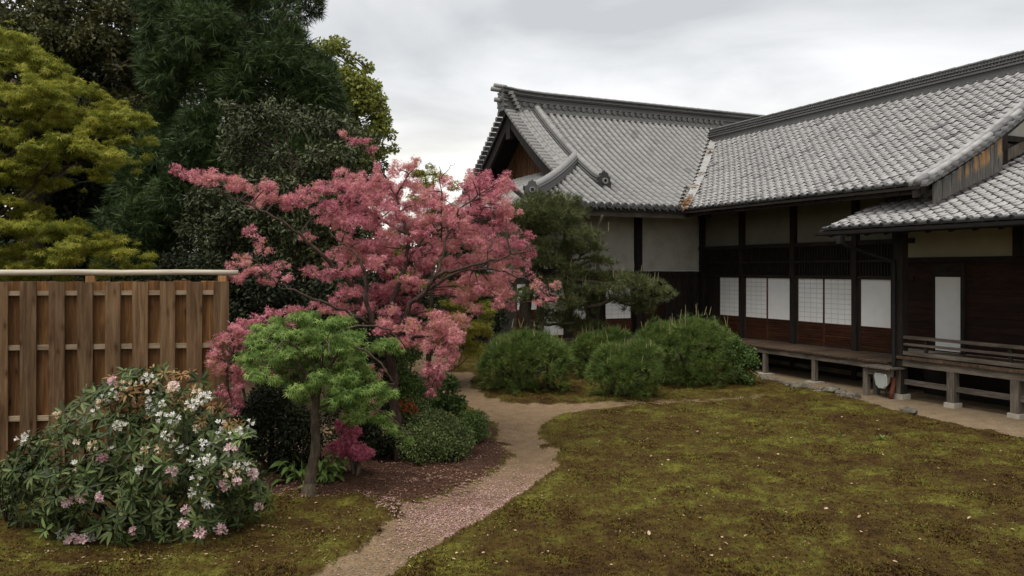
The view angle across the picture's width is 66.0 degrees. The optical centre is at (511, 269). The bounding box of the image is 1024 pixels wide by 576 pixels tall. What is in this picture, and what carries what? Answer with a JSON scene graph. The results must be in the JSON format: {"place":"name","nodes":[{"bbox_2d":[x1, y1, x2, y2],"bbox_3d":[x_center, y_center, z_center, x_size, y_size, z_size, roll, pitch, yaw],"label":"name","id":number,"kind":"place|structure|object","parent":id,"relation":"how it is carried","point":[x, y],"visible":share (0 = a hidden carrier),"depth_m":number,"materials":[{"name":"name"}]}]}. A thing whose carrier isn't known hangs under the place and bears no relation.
{"place":"outdoors","nodes":[
{"label":"outdoors","id":0,"kind":"place"},
{"bbox_2d":[0,350,1023,575],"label":"moss lawn","id":1,"kind":"structure","parent":0,"point":[469,364],"depth_m":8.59,"materials":[{"name":"green plant"}]},
{"bbox_2d":[0,447,50,520],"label":"rhododendron shoot","id":2,"kind":"object","parent":1,"relation":"on","point":[5,512],"visible":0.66,"depth_m":7.56,"materials":[{"name":"green plant"}]},
{"bbox_2d":[0,465,59,500],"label":"herb","id":3,"kind":"object","parent":1,"relation":"on","point":[18,489],"visible":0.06,"depth_m":8.75,"materials":[{"name":"green plant"}]},
{"bbox_2d":[63,532,78,544],"bbox_3d":[-4.127,2.522,7.380,0.146,0.097,0.145,0,29,-5],"label":"fallen flower head","id":4,"kind":"object","parent":1,"relation":"on","point":[68,539],"visible":0.89,"depth_m":7.37},
{"bbox_2d":[0,17,160,281],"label":"yellow green maple","id":5,"kind":"object","parent":1,"relation":"on","point":[50,106],"visible":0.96,"depth_m":12.12,"materials":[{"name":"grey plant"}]},
{"bbox_2d":[74,534,90,543],"bbox_3d":[-4.018,2.531,7.382,0.145,0.107,0.142,0,-29,-6],"label":"fallen flower head","id":6,"kind":"object","parent":1,"relation":"on","point":[82,539],"visible":0.98,"depth_m":7.37},
{"bbox_2d":[4,262,172,281],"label":"evergreen hedge","id":7,"kind":"object","parent":1,"relation":"on","point":[81,277],"depth_m":14.91,"materials":[{"name":"green plant"}]},
{"bbox_2d":[84,532,95,540],"bbox_3d":[-3.989,2.529,7.434,0.112,0.112,0.146,0,0,-13],"label":"fallen flower head","id":8,"kind":"object","parent":1,"relation":"on","point":[93,538],"visible":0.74,"depth_m":7.44},
{"bbox_2d":[0,269,238,490],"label":"wooden fence","id":9,"kind":"object","parent":1,"relation":"on","point":[65,342],"visible":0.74,"depth_m":9.17,"materials":[{"name":"brown wood"}]},
{"bbox_2d":[0,361,274,546],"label":"flowering rhododendron","id":10,"kind":"object","parent":1,"relation":"on","point":[200,429],"visible":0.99,"depth_m":7.38,"materials":[{"name":"green plant"}]},
{"bbox_2d":[17,505,377,564],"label":"bank crumbs","id":11,"kind":"object","parent":1,"relation":"on","point":[206,551],"visible":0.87,"depth_m":7.20,"materials":[{"name":"brown plant"}]},
{"bbox_2d":[215,526,228,534],"bbox_3d":[-2.793,2.507,7.574,0.145,0.111,0.146,35,-21,-33],"label":"fallen flower head","id":12,"kind":"object","parent":1,"relation":"on","point":[226,530],"visible":0.32,"depth_m":7.57},
{"bbox_2d":[85,0,358,378],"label":"tall conifer","id":13,"kind":"object","parent":1,"relation":"on","point":[246,52],"visible":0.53,"depth_m":16.55,"materials":[{"name":"green plant"}]},
{"bbox_2d":[140,247,368,399],"bbox_3d":[-4.314,1.145,13.005,3.944,3.039,1.852,0,0,-5],"label":"evergreen hedge","id":14,"kind":"object","parent":1,"relation":"on","point":[245,293],"visible":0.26,"depth_m":12.77,"materials":[{"name":"green plant"}]},
{"bbox_2d":[230,378,329,472],"bbox_3d":[-2.937,2.002,9.892,1.271,1.332,0.918,0,0,4],"label":"dark evergreen shrub","id":15,"kind":"object","parent":1,"relation":"on","point":[264,403],"visible":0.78,"depth_m":9.73,"materials":[{"name":"green plant"}]},
{"bbox_2d":[172,93,388,401],"bbox_3d":[-4.241,-0.350,14.672,4.208,5.987,3.537,0,0,41],"label":"glossy evergreen tree","id":16,"kind":"object","parent":1,"relation":"on","point":[234,217],"visible":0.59,"depth_m":13.84,"materials":[{"name":"green plant"}]},
{"bbox_2d":[270,451,349,488],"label":"broad leaved plant","id":17,"kind":"object","parent":1,"relation":"on","point":[324,474],"visible":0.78,"depth_m":9.53,"materials":[{"name":"green plant"}]},
{"bbox_2d":[230,309,414,496],"bbox_3d":[-2.041,1.552,8.948,2.119,2.246,1.598,0,0,-24],"label":"pine tree","id":18,"kind":"object","parent":1,"relation":"on","point":[349,394],"visible":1,"depth_m":8.77,"materials":[{"name":"green plant"}]},
{"bbox_2d":[326,414,375,476],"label":"pink maple seedling","id":19,"kind":"object","parent":1,"relation":"on","point":[351,448],"visible":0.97,"depth_m":9.70,"materials":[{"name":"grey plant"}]},
{"bbox_2d":[319,334,408,458],"bbox_3d":[-2.033,1.769,10.677,1.334,1.797,0.995,0,0,16],"label":"dark evergreen shrub","id":20,"kind":"object","parent":1,"relation":"on","point":[369,431],"visible":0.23,"depth_m":10.56,"materials":[{"name":"green plant"}]},
{"bbox_2d":[168,129,561,461],"bbox_3d":[-1.945,0.401,10.686,4.984,4.533,3.090,0,0,-24],"label":"pink maple","id":21,"kind":"object","parent":1,"relation":"on","point":[389,195],"visible":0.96,"depth_m":10.50,"materials":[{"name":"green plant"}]},
{"bbox_2d":[263,440,513,502],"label":"leaf litter","id":22,"kind":"object","parent":1,"relation":"on","point":[440,476],"visible":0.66,"depth_m":9.53,"materials":[{"name":"brown plant"}]},
{"bbox_2d":[386,396,432,447],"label":"red azalea","id":23,"kind":"object","parent":1,"relation":"on","point":[405,408],"visible":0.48,"depth_m":11.03,"materials":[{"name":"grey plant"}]},
{"bbox_2d":[381,341,440,411],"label":"layered shrub","id":24,"kind":"object","parent":1,"relation":"on","point":[410,385],"visible":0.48,"depth_m":11.35,"materials":[{"name":"green plant"}]},
{"bbox_2d":[321,225,509,358],"bbox_3d":[-2.191,0.814,17.526,4.358,3.711,2.524,0,0,-1],"label":"evergreen hedge","id":25,"kind":"object","parent":1,"relation":"on","point":[499,319],"visible":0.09,"depth_m":17.07,"materials":[{"name":"green plant"}]},
{"bbox_2d":[391,407,477,465],"bbox_3d":[-1.055,2.271,10.641,1.170,0.799,1.215,0,0,-24],"label":"clipped shrub","id":26,"kind":"object","parent":1,"relation":"on","point":[442,431],"visible":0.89,"depth_m":10.38,"materials":[{"name":"green plant"}]},
{"bbox_2d":[390,162,498,415],"bbox_3d":[-1.147,0.393,12.965,1.890,4.439,1.130,0,0,9],"label":"lime maple","id":27,"kind":"object","parent":1,"relation":"on","point":[483,330],"visible":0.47,"depth_m":12.87,"materials":[{"name":"green plant"}]},
{"bbox_2d":[425,372,468,419],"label":"shrub","id":28,"kind":"object","parent":1,"relation":"on","point":[447,402],"visible":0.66,"depth_m":11.91,"materials":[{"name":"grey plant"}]},
{"bbox_2d":[453,408,491,443],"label":"clipped shrub","id":29,"kind":"object","parent":1,"relation":"on","point":[476,419],"visible":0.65,"depth_m":11.39,"materials":[{"name":"green plant"}]},
{"bbox_2d":[475,319,575,394],"bbox_3d":[0.272,1.844,16.718,2.186,1.688,2.173,0,0,-24],"label":"pine shrub","id":30,"kind":"object","parent":1,"relation":"on","point":[537,344],"visible":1,"depth_m":16.36,"materials":[{"name":"green plant"}]},
{"bbox_2d":[397,83,763,365],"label":"gabled hall","id":31,"kind":"structure","parent":1,"relation":"on","point":[628,170],"depth_m":23.89,"materials":[{"name":"grey tile"}]},
{"bbox_2d":[489,188,678,374],"bbox_3d":[1.582,0.340,18.864,4.777,4.719,2.280,0,0,-3],"label":"trained pine","id":32,"kind":"object","parent":1,"relation":"on","point":[540,214],"visible":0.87,"depth_m":18.63,"materials":[{"name":"green plant"}]},
{"bbox_2d":[569,324,632,381],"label":"pine shrub","id":33,"kind":"object","parent":1,"relation":"on","point":[590,341],"visible":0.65,"depth_m":18.19,"materials":[{"name":"green plant"}]},
{"bbox_2d":[581,337,665,400],"bbox_3d":[2.293,1.999,15.901,1.709,1.359,1.701,0,0,-24],"label":"pine shrub","id":34,"kind":"object","parent":1,"relation":"on","point":[624,356],"visible":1,"depth_m":15.65,"materials":[{"name":"green plant"}]},
{"bbox_2d":[629,304,743,388],"bbox_3d":[3.908,1.723,17.514,2.569,1.933,2.156,0,0,-24],"label":"pine shrub","id":35,"kind":"object","parent":1,"relation":"on","point":[667,333],"visible":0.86,"depth_m":17.20,"materials":[{"name":"green plant"}]},
{"bbox_2d":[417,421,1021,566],"bbox_3d":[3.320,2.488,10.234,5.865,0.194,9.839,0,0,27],"label":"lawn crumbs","id":36,"kind":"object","parent":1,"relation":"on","point":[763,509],"visible":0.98,"depth_m":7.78,"materials":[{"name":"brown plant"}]},
{"bbox_2d":[717,333,761,384],"bbox_3d":[5.045,2.038,17.578,1.044,1.256,0.908,0,0,-24],"label":"azalea mound","id":37,"kind":"object","parent":1,"relation":"on","point":[746,356],"visible":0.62,"depth_m":17.42,"materials":[{"name":"green plant"}]},
{"bbox_2d":[790,384,801,387],"bbox_3d":[6.133,2.545,17.008,0.246,0.155,0.320,0,0,34],"label":"edging stone","id":38,"kind":"object","parent":1,"relation":"on","point":[795,386],"visible":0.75,"depth_m":16.91,"materials":[{"name":"grey stone"}]},
{"bbox_2d":[795,382,811,385],"bbox_3d":[6.370,2.542,17.241,0.354,0.170,0.291,0,0,12],"label":"edging stone","id":39,"kind":"object","parent":1,"relation":"on","point":[802,383],"visible":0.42,"depth_m":17.15,"materials":[{"name":"grey stone"}]},
{"bbox_2d":[823,385,839,392],"bbox_3d":[6.662,2.506,16.365,0.414,0.177,0.302,0,0,-25],"label":"edging stone","id":40,"kind":"object","parent":1,"relation":"on","point":[830,389],"visible":0.85,"depth_m":16.25,"materials":[{"name":"grey stone"}]},
{"bbox_2d":[842,391,860,398],"bbox_3d":[6.883,2.561,15.941,0.348,0.188,0.292,0,0,-14],"label":"edging stone","id":41,"kind":"object","parent":1,"relation":"on","point":[853,394],"visible":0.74,"depth_m":15.86,"materials":[{"name":"grey stone"}]},
{"bbox_2d":[681,50,1023,390],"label":"long hall","id":42,"kind":"structure","parent":1,"relation":"on","point":[773,193],"depth_m":19.61,"materials":[{"name":"grey tile"}]},
{"bbox_2d":[677,146,712,209],"bbox_3d":[5.759,-2.916,24.305,0.502,2.716,6.628,0,0,21],"label":"valley debris","id":43,"kind":"object","parent":42,"relation":"on","point":[686,202],"visible":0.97,"depth_m":22.47,"materials":[{"name":"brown wood"}]},
{"bbox_2d":[898,406,917,414],"bbox_3d":[7.089,2.533,14.090,0.267,0.168,0.346,0,0,-23],"label":"edging stone","id":44,"kind":"object","parent":1,"relation":"on","point":[911,410],"visible":0.79,"depth_m":13.99,"materials":[{"name":"grey stone"}]},
{"bbox_2d":[814,154,1023,418],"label":"porch hall","id":45,"kind":"structure","parent":1,"relation":"on","point":[961,259],"depth_m":15.57,"materials":[{"name":"brown wood"}]},
{"bbox_2d":[935,276,959,352],"bbox_3d":[9.075,0.933,16.384,0.034,1.575,0.611,0,0,-24],"label":"door","id":46,"kind":"structure","parent":45,"relation":"in","point":[947,288],"depth_m":16.39,"materials":[{"name":"paper"}]},
{"bbox_2d":[1,0,1023,271],"label":"sky","id":47,"kind":"structure","parent":0,"point":[437,63],"materials":[{"name":"white"}]},
{"bbox_2d":[308,371,753,575],"bbox_3d":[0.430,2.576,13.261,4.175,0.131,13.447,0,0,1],"label":"path","id":48,"kind":"structure","parent":0,"point":[528,436],"depth_m":9.78,"materials":[{"name":"beige gravel"}]},
{"bbox_2d":[335,462,555,572],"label":"fallen petals","id":49,"kind":"object","parent":48,"relation":"on","point":[448,510],"visible":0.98,"depth_m":8.52,"materials":[{"name":"pink plant"}]},
{"bbox_2d":[257,273,939,351],"bbox_3d":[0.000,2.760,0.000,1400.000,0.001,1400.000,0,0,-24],"label":"ground","id":50,"kind":"structure","parent":0,"point":[909,349],"depth_m":31.46,"materials":[{"name":"brown soil"}]},
{"bbox_2d":[0,28,185,281],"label":"shade tree","id":51,"kind":"object","parent":50,"relation":"on","point":[67,203],"visible":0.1,"depth_m":22.58,"materials":[{"name":"green plant"}]},
{"bbox_2d":[0,0,186,280],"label":"olive leaved tree","id":52,"kind":"object","parent":50,"relation":"on","point":[82,39],"visible":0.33,"depth_m":19.03,"materials":[{"name":"green plant"}]},
{"bbox_2d":[302,34,401,285],"bbox_3d":[-5.575,-2.539,25.983,3.474,10.329,4.194,0,0,-24],"label":"pale green tree","id":53,"kind":"object","parent":50,"relation":"on","point":[363,89],"visible":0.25,"depth_m":25.09,"materials":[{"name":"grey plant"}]},
{"bbox_2d":[755,351,1023,437],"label":"soil strip","id":54,"kind":"object","parent":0,"point":[978,415],"visible":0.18,"depth_m":15.08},
{"bbox_2d":[874,373,890,397],"bbox_3d":[7.516,2.361,15.930,0.252,0.538,0.320,0,0,-24],"label":"garden floodlight","id":55,"kind":"object","parent":54,"relation":"on","point":[882,381],"visible":0.85,"depth_m":15.88,"materials":[{"name":"grey"}]},
{"bbox_2d":[861,364,905,395],"bbox_3d":[7.536,2.300,16.007,0.470,0.660,0.706,0,0,-24],"label":"wooden step","id":56,"kind":"object","parent":54,"relation":"on","point":[873,369],"visible":0.87,"depth_m":16.03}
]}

